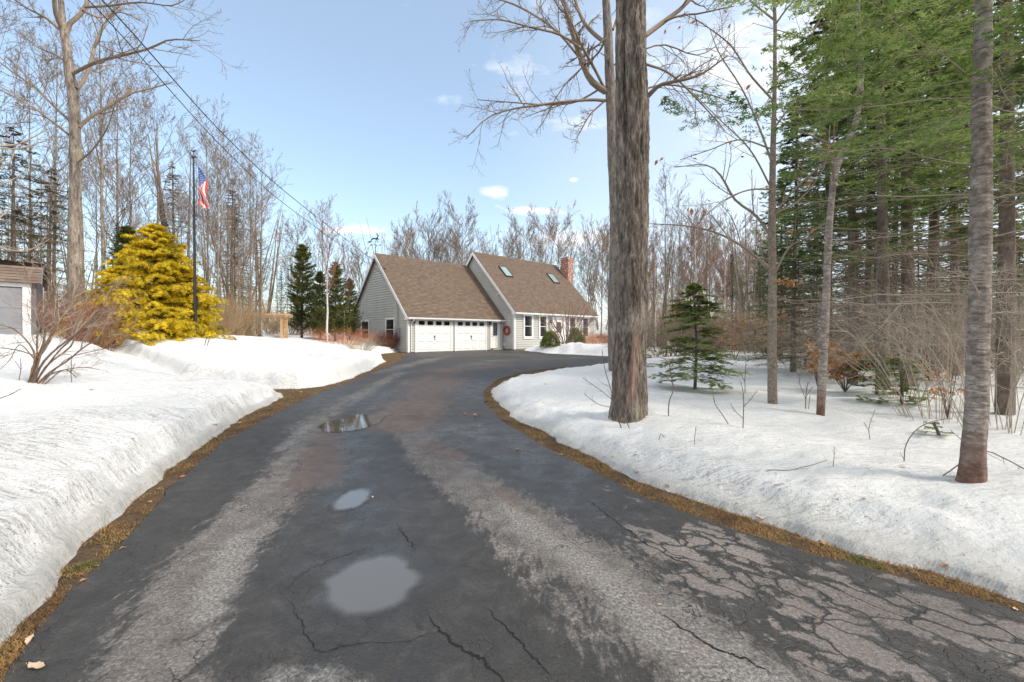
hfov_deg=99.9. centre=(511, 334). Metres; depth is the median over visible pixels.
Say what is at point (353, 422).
puddle
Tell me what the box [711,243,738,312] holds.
birch tree
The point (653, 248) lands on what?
bare tree
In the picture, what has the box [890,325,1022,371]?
bare shrub
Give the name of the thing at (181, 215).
bare tree
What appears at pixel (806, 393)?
bare seedling
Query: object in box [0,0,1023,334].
sky
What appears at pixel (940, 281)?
spruce tree
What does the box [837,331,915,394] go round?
young hemlock
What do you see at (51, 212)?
hemlock tree
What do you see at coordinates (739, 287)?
bare tree
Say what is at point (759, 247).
bare tree
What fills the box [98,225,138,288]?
arborvitae tree
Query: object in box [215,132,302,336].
bare tree
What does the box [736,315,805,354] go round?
bare shrub
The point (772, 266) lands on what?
beech tree
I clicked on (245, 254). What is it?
bare tree
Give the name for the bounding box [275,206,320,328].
bare tree
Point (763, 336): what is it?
bare shrub
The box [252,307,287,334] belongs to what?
bare shrub
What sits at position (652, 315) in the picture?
bare shrub
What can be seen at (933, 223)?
fir tree
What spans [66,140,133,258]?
bare tree
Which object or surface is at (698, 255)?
birch tree
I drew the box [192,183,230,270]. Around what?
bare tree
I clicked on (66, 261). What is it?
bare tree
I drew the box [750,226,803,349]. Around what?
spruce tree
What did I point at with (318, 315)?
arborvitae tree
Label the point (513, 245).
bare tree
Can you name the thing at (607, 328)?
bare shrub
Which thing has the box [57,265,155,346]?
golden cypress
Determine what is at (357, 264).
bare tree
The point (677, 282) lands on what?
bare tree
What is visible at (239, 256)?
bare tree
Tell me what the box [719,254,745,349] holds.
spruce tree
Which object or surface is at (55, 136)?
bare tree
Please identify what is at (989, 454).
fallen branch
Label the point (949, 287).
spruce tree
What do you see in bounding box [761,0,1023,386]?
fir tree
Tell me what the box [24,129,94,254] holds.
bare tree
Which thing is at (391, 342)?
bare shrub
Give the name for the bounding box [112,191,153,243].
bare tree
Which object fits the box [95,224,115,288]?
bare tree
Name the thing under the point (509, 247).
bare tree
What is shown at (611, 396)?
bare seedling
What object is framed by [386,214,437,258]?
bare tree
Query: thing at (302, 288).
arborvitae tree
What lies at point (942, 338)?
bare shrub
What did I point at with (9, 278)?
shed
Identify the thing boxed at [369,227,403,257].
bare tree
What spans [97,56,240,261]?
bare tree
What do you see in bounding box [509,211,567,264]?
bare tree
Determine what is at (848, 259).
spruce tree
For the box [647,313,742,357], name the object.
bare shrub
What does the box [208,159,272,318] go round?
bare tree
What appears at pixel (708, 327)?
bare shrub
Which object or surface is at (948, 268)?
spruce tree
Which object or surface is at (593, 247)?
bare tree
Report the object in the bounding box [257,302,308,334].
bare shrub
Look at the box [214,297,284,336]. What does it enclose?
bare shrub
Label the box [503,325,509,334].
wreath
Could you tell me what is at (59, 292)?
bare shrub
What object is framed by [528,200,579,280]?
bare tree
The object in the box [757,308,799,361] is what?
beech bush
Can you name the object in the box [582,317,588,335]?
window
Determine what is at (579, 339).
boxwood shrub
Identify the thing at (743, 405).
bare seedling
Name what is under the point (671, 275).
bare tree
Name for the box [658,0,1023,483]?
fir tree
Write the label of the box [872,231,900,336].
spruce tree
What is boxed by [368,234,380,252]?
weathervane
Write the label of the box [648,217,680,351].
birch tree
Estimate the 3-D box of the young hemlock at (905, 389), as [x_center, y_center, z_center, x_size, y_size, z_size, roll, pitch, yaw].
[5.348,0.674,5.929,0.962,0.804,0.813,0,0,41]
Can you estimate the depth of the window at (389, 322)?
28.71 m
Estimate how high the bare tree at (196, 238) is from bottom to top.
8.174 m
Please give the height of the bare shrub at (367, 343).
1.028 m
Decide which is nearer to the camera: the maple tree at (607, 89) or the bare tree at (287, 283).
the maple tree at (607, 89)
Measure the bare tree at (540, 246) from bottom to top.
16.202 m
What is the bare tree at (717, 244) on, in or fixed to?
on the snow
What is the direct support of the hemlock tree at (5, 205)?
on the snow
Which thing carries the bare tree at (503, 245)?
on the ground at (88, 551)
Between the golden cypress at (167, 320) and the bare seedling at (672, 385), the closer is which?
the bare seedling at (672, 385)
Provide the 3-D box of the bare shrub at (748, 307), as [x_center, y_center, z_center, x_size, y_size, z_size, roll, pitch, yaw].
[11.069,-0.853,21.214,9.357,3.775,7.662,0,0,19]
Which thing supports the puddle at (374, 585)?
on the driveway
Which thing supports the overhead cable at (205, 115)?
attached to the house
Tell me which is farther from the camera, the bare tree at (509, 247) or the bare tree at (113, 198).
the bare tree at (509, 247)
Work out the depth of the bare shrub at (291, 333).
30.86 m
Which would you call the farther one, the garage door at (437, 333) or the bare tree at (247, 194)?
the garage door at (437, 333)
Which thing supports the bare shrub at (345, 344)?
on the snow
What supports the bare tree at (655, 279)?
on the ground at (88, 551)
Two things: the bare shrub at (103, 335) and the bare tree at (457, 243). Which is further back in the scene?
the bare tree at (457, 243)
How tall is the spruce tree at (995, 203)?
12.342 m
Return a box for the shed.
[0,260,47,334]
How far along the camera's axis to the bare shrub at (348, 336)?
25.14 m
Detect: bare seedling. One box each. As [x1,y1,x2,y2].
[583,351,629,427]
[660,357,673,415]
[729,383,756,427]
[799,374,811,408]
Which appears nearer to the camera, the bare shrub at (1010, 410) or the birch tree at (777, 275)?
the bare shrub at (1010, 410)
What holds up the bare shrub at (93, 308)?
on the snow
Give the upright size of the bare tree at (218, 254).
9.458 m
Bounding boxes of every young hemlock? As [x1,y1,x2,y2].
[646,282,751,389]
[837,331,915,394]
[856,355,945,405]
[917,421,952,435]
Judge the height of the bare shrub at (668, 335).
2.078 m
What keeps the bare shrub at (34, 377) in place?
on the snow
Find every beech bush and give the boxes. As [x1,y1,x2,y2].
[713,313,766,357]
[728,303,766,352]
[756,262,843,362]
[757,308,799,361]
[798,353,828,384]
[803,339,892,391]
[812,299,897,361]
[890,295,966,361]
[913,350,965,418]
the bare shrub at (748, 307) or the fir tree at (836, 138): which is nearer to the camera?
the fir tree at (836, 138)
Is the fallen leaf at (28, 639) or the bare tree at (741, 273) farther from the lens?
the bare tree at (741, 273)
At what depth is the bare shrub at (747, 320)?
24.64 m
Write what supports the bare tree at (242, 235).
on the snow
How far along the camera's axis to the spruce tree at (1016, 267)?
21.78 m
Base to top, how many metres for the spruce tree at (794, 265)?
7.405 m
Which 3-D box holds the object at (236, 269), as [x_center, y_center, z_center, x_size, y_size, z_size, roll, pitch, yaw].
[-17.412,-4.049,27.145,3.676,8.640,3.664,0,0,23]
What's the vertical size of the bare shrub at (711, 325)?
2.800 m
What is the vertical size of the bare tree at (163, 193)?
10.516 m
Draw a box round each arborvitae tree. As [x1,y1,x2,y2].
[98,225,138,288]
[284,243,316,337]
[304,270,335,339]
[318,262,355,341]
[339,279,364,338]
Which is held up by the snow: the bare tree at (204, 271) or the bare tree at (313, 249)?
the bare tree at (313, 249)
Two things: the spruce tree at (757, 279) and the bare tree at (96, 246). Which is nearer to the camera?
the bare tree at (96, 246)
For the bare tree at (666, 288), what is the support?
on the ground at (88, 551)
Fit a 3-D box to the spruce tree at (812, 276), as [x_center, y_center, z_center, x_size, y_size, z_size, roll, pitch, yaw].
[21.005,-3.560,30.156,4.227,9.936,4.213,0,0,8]
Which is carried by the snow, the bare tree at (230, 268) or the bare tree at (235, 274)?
the bare tree at (230, 268)
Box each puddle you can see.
[319,414,384,432]
[324,555,420,614]
[334,489,369,509]
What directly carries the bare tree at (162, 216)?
on the ground at (88, 551)
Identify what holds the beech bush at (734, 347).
on the snow
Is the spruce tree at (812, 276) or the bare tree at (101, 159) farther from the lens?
the spruce tree at (812, 276)
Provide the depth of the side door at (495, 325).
31.95 m
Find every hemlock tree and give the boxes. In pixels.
[0,126,66,298]
[0,163,36,260]
[2,167,98,329]
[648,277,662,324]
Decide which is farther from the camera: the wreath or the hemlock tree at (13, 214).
the wreath
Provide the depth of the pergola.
23.88 m
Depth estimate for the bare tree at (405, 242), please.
46.29 m
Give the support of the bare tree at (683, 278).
on the ground at (88, 551)
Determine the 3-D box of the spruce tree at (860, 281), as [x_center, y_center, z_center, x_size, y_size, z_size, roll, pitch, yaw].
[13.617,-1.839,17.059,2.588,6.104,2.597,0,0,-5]
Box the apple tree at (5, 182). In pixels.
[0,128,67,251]
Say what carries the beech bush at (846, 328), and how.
on the snow
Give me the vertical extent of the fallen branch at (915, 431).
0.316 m
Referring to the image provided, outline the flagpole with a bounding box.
[190,150,198,337]
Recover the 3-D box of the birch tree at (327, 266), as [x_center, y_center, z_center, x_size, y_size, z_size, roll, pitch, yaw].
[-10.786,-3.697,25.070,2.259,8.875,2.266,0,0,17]
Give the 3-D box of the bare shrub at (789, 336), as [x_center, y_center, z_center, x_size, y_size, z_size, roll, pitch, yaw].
[8.097,-0.064,12.288,4.412,2.173,5.387,0,0,-34]
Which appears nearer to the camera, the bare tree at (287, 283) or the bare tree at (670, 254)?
the bare tree at (670, 254)
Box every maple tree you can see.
[0,0,249,332]
[448,0,759,371]
[608,0,747,423]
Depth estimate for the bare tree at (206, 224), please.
34.09 m
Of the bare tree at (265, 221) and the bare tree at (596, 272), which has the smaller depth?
the bare tree at (265, 221)
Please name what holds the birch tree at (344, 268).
on the snow
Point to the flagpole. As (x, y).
(195, 296)
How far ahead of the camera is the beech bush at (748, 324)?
20.23 m
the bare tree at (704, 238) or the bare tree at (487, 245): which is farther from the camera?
the bare tree at (487, 245)
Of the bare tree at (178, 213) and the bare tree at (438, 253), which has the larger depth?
the bare tree at (438, 253)
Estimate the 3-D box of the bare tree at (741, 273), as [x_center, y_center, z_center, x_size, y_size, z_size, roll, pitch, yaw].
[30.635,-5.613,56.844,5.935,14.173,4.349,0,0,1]
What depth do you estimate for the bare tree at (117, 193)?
18.74 m
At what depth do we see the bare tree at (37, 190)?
37.64 m
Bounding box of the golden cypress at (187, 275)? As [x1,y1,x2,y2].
[156,268,236,339]
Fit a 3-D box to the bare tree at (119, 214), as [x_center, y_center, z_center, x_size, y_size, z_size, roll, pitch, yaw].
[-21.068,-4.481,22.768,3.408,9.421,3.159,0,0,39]
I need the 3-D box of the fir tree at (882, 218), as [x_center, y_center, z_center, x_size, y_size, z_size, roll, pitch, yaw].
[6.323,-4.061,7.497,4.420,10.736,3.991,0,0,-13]
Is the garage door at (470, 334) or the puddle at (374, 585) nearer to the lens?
the puddle at (374, 585)
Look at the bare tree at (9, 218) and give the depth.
19.72 m
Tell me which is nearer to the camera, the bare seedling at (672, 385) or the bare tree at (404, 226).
the bare seedling at (672, 385)
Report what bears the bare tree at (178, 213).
on the snow
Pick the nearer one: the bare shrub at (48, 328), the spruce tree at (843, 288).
the bare shrub at (48, 328)
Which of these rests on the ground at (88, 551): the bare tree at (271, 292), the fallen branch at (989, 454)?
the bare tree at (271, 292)
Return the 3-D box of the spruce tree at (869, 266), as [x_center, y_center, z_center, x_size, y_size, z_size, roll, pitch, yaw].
[10.503,-5.107,12.466,3.940,12.902,4.120,0,0,35]
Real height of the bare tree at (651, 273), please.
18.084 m
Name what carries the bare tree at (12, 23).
on the snow
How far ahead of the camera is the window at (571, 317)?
36.09 m
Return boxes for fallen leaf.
[25,633,33,644]
[26,661,44,668]
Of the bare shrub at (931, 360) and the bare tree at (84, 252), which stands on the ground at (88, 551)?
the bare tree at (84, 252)
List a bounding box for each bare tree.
[0,0,68,191]
[0,46,89,262]
[0,175,43,260]
[0,193,58,287]
[0,210,23,259]
[4,0,107,326]
[6,160,67,278]
[6,194,66,284]
[11,141,67,258]
[16,226,99,289]
[21,0,148,287]
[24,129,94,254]
[29,62,174,253]
[48,144,136,300]
[58,225,98,282]
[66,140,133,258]
[86,169,144,272]
[86,203,147,268]
[88,77,179,265]
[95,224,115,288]
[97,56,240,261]
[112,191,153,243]
[121,194,154,234]
[143,164,185,240]
[148,111,190,263]
[152,169,202,257]
[155,180,265,305]
[160,172,209,284]
[168,95,242,293]
[174,121,255,333]
[177,195,223,293]
[183,144,260,308]
[184,170,225,276]
[185,104,275,305]
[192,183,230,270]
[203,245,216,295]
[205,186,284,312]
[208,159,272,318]
[212,206,280,310]
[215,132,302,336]
[220,129,277,331]
[225,197,272,291]
[235,168,286,334]
[240,241,303,312]
[252,214,291,312]
[255,211,282,323]
[274,254,295,329]
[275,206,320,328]
[276,253,304,311]
[303,198,351,330]
[337,239,369,297]
[341,241,407,294]
[348,232,379,302]
[360,221,435,264]
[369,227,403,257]
[386,213,424,258]
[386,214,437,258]
[391,196,454,261]
[408,216,463,262]
[436,190,495,264]
[436,223,461,264]
[440,222,479,264]
[468,228,522,258]
[475,228,532,259]
[477,230,499,254]
[484,217,531,259]
[501,205,552,261]
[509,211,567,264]
[521,203,580,268]
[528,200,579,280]
[528,226,577,261]
[571,209,609,336]
[573,214,601,304]
[582,226,607,329]
[588,215,609,303]
[597,246,609,307]
[648,162,695,350]
[648,190,670,316]
[648,229,658,293]
[648,231,662,305]
[651,237,688,342]
[652,236,673,336]
[653,208,676,318]
[656,208,696,303]
[658,189,724,309]
[659,245,720,300]
[662,241,691,335]
[669,264,694,336]
[675,199,736,305]
[686,201,733,294]
[691,214,736,317]
[701,222,734,316]
[708,194,766,307]
[712,224,744,313]
[725,0,972,415]
[728,237,751,336]
[729,198,757,337]
[729,241,755,313]
[736,242,761,308]
[739,212,780,304]
[741,235,783,331]
[749,239,767,311]
[750,223,779,302]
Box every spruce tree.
[99,221,123,277]
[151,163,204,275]
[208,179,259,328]
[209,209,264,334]
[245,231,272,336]
[272,271,286,333]
[713,283,722,335]
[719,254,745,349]
[722,86,859,371]
[741,179,819,357]
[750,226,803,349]
[750,257,767,348]
[751,254,767,314]
[783,228,811,339]
[785,218,819,351]
[796,215,862,349]
[799,215,842,350]
[800,6,966,369]
[803,230,832,348]
[818,174,876,331]
[824,55,968,366]
[835,264,847,344]
[836,230,875,333]
[845,207,891,321]
[860,0,1023,375]
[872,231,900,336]
[897,54,1023,360]
[898,227,944,357]
[915,237,965,330]
[939,211,967,317]
[939,213,967,357]
[961,217,1022,359]
[992,231,1023,321]
[1016,235,1023,357]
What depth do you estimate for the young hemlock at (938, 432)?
4.00 m
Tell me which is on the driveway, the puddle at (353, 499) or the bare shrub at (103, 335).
the puddle at (353, 499)
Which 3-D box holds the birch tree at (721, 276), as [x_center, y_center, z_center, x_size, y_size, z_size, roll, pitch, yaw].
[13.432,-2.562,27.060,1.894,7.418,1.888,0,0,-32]
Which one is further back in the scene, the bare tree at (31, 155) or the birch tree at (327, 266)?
the birch tree at (327, 266)
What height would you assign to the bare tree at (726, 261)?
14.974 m
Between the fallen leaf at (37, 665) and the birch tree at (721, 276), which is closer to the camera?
the fallen leaf at (37, 665)
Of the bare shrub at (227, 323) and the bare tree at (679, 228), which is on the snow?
the bare shrub at (227, 323)
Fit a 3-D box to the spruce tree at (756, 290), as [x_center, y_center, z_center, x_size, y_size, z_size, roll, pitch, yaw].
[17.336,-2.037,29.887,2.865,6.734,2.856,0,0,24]
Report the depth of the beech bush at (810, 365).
8.43 m
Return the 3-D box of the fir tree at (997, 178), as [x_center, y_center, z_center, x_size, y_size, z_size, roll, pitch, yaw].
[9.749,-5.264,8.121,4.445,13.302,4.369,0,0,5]
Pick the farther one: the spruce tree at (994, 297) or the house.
the house
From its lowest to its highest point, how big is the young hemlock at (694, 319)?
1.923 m
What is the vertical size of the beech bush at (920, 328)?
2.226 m
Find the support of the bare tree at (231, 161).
on the snow
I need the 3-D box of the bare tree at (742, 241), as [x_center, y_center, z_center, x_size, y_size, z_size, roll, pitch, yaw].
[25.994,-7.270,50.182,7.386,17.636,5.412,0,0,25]
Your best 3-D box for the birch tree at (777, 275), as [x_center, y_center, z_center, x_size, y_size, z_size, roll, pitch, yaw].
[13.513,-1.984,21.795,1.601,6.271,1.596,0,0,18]
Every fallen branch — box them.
[767,457,825,470]
[900,418,952,461]
[943,430,1023,475]
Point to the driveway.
(529, 560)
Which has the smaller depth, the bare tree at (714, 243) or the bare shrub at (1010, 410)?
the bare shrub at (1010, 410)
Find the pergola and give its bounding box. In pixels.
[237,313,292,338]
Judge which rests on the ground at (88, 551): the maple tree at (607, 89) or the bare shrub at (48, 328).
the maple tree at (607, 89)
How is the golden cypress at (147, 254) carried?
on the snow
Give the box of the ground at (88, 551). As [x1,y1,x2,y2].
[0,335,1023,680]
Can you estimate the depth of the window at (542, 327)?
33.59 m
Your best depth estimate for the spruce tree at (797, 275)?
29.93 m
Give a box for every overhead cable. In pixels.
[88,0,380,272]
[102,0,384,268]
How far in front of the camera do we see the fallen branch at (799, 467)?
3.02 m
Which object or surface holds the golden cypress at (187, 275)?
on the snow
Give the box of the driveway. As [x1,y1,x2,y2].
[3,350,1023,681]
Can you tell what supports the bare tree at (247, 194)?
on the snow
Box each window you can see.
[361,320,368,340]
[385,317,394,339]
[523,315,533,338]
[539,315,547,338]
[569,317,576,332]
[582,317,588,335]
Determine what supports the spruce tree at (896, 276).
on the snow
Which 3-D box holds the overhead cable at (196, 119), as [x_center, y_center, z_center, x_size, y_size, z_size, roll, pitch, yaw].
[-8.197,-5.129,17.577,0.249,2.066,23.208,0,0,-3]
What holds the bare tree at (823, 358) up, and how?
on the snow
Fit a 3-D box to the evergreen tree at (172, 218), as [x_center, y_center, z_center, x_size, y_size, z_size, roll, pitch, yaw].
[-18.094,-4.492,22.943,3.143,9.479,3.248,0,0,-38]
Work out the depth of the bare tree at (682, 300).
22.46 m
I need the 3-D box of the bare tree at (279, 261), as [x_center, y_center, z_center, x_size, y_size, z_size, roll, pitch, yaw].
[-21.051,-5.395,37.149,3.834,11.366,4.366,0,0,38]
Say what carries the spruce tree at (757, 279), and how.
on the snow
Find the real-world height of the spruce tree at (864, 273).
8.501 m
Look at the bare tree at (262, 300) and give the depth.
34.16 m
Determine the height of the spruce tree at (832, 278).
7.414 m
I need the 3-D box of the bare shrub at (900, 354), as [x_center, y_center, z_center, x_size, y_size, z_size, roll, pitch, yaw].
[11.884,0.220,13.169,4.237,1.874,4.463,0,0,-15]
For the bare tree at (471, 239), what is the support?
on the ground at (88, 551)
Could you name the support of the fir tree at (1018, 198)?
on the snow
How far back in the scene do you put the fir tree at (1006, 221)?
5.21 m
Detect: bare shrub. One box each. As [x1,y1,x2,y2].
[0,254,148,383]
[1,275,148,342]
[13,279,107,334]
[40,310,151,351]
[44,273,98,319]
[203,279,279,335]
[209,295,255,334]
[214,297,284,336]
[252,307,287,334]
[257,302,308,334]
[264,309,310,334]
[268,308,338,335]
[299,325,381,345]
[340,335,385,350]
[349,335,392,351]
[373,328,399,348]
[538,294,599,343]
[557,302,698,357]
[570,314,669,336]
[583,331,607,343]
[584,330,607,343]
[587,282,709,346]
[587,321,673,353]
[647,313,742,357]
[647,315,742,355]
[648,285,738,348]
[657,286,846,353]
[663,315,726,348]
[668,299,756,349]
[669,311,748,348]
[681,279,847,354]
[703,303,895,368]
[712,299,789,349]
[716,302,962,361]
[723,251,1023,422]
[723,310,944,375]
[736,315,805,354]
[763,203,1023,434]
[777,282,1023,379]
[799,270,1023,402]
[817,322,991,369]
[874,292,1023,385]
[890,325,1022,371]
[961,320,1023,370]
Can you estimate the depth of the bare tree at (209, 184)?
22.91 m
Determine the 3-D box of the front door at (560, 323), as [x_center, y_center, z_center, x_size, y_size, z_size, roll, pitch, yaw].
[3.798,-0.205,34.858,0.924,2.050,0.020,0,0,-43]
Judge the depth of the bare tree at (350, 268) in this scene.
35.10 m
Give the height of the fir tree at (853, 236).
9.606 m
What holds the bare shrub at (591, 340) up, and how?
on the snow
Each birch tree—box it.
[304,193,352,342]
[329,232,358,336]
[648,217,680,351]
[671,199,720,341]
[682,234,717,304]
[708,238,743,319]
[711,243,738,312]
[740,250,767,313]
[761,234,791,339]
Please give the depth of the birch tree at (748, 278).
29.71 m
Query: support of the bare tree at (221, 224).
on the snow
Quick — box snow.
[0,333,1023,645]
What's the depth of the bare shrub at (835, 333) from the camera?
12.11 m
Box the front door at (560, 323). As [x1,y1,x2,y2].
[555,319,562,342]
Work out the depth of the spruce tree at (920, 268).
16.96 m
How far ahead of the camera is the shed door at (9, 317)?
11.66 m
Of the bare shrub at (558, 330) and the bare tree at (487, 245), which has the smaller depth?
the bare shrub at (558, 330)
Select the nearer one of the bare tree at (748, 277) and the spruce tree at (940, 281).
the spruce tree at (940, 281)
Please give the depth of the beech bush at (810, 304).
12.77 m
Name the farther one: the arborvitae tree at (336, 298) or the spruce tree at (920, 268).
the arborvitae tree at (336, 298)
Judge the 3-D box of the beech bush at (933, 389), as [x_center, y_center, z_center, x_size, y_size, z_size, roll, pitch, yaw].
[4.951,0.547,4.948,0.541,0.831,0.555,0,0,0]
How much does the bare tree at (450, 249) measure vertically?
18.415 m
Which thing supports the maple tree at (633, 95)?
on the snow
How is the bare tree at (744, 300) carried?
on the ground at (88, 551)
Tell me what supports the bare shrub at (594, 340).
on the snow
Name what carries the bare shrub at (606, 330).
on the ground at (88, 551)
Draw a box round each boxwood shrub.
[539,330,560,346]
[568,327,585,343]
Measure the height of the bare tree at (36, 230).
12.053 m
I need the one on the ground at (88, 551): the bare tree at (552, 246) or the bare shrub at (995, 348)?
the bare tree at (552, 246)
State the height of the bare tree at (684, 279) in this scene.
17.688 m
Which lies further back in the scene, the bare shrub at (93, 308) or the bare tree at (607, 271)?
the bare tree at (607, 271)
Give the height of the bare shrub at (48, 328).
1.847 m
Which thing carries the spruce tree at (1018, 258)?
on the snow
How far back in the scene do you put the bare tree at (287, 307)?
40.14 m
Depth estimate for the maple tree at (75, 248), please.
12.41 m
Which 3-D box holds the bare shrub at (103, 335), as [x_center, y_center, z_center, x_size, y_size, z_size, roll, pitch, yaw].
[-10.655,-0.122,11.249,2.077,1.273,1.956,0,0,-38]
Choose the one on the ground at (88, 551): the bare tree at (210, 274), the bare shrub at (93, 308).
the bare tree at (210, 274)
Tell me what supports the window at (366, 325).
in the house
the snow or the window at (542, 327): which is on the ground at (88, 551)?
the snow
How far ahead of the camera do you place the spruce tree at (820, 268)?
21.97 m
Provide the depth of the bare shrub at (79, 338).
10.42 m
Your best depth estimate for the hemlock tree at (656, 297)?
33.27 m
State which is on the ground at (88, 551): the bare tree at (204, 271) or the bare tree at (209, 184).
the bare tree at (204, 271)
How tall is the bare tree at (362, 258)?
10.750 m
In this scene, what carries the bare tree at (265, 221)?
on the snow
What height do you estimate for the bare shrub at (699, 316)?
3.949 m
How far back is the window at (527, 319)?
32.47 m
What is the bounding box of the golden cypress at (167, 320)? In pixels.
[117,306,205,345]
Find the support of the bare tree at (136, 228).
on the snow
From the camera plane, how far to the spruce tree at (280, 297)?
47.95 m
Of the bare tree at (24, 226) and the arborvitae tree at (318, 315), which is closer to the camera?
the bare tree at (24, 226)
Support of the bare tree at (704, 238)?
on the ground at (88, 551)
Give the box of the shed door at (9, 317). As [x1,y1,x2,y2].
[0,287,21,334]
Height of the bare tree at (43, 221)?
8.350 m
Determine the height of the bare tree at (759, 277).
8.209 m
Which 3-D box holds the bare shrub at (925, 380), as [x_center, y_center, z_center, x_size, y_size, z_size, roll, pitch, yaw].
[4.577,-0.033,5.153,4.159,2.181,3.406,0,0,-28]
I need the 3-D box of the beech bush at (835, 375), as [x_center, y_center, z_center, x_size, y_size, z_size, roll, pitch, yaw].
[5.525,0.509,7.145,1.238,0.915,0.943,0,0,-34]
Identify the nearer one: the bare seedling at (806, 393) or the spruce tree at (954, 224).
the bare seedling at (806, 393)
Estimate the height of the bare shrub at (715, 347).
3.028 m
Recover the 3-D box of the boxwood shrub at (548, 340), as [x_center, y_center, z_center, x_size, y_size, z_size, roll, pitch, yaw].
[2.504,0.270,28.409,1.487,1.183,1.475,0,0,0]
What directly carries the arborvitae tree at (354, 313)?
on the snow
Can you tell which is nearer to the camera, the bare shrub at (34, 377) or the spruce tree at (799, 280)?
the bare shrub at (34, 377)
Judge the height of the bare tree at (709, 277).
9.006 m
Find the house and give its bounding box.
[352,251,599,352]
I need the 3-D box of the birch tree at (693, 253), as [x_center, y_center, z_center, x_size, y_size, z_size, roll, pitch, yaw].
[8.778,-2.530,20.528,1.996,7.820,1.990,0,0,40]
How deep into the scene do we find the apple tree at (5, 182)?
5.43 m
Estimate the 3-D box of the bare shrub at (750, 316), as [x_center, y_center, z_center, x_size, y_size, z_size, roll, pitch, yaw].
[12.147,-0.873,19.675,9.516,3.839,7.792,0,0,-32]
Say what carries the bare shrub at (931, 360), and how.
on the snow
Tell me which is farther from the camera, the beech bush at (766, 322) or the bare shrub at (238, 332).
the bare shrub at (238, 332)
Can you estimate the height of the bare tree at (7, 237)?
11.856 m
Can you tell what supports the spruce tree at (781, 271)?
on the snow
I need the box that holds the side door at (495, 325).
[492,322,498,347]
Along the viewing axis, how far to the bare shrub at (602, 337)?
22.12 m
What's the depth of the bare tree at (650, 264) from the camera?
57.03 m
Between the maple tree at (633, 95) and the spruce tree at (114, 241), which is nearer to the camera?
the maple tree at (633, 95)
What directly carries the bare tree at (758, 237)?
on the snow
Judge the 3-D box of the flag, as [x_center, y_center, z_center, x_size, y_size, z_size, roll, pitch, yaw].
[-9.331,-4.433,12.997,0.327,1.413,0.283,0,0,-12]
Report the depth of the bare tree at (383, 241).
45.20 m
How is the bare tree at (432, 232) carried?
on the ground at (88, 551)
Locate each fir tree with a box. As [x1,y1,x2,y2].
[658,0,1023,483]
[748,0,1023,389]
[753,2,917,362]
[758,0,964,383]
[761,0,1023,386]
[802,0,1023,415]
[808,0,1023,378]
[868,2,1023,344]
[992,24,1023,312]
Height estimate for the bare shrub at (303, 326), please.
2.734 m
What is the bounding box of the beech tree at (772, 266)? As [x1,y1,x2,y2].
[650,0,866,403]
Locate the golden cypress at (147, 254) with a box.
[48,222,227,341]
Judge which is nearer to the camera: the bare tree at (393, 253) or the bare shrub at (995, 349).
the bare shrub at (995, 349)
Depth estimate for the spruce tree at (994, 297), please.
16.83 m
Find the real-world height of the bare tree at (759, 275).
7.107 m
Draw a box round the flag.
[198,166,209,208]
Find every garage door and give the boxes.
[417,320,450,351]
[457,321,484,350]
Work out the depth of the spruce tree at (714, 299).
31.75 m
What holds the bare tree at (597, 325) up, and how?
on the ground at (88, 551)
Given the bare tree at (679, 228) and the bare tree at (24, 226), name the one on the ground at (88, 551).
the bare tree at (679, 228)
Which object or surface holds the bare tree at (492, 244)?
on the ground at (88, 551)

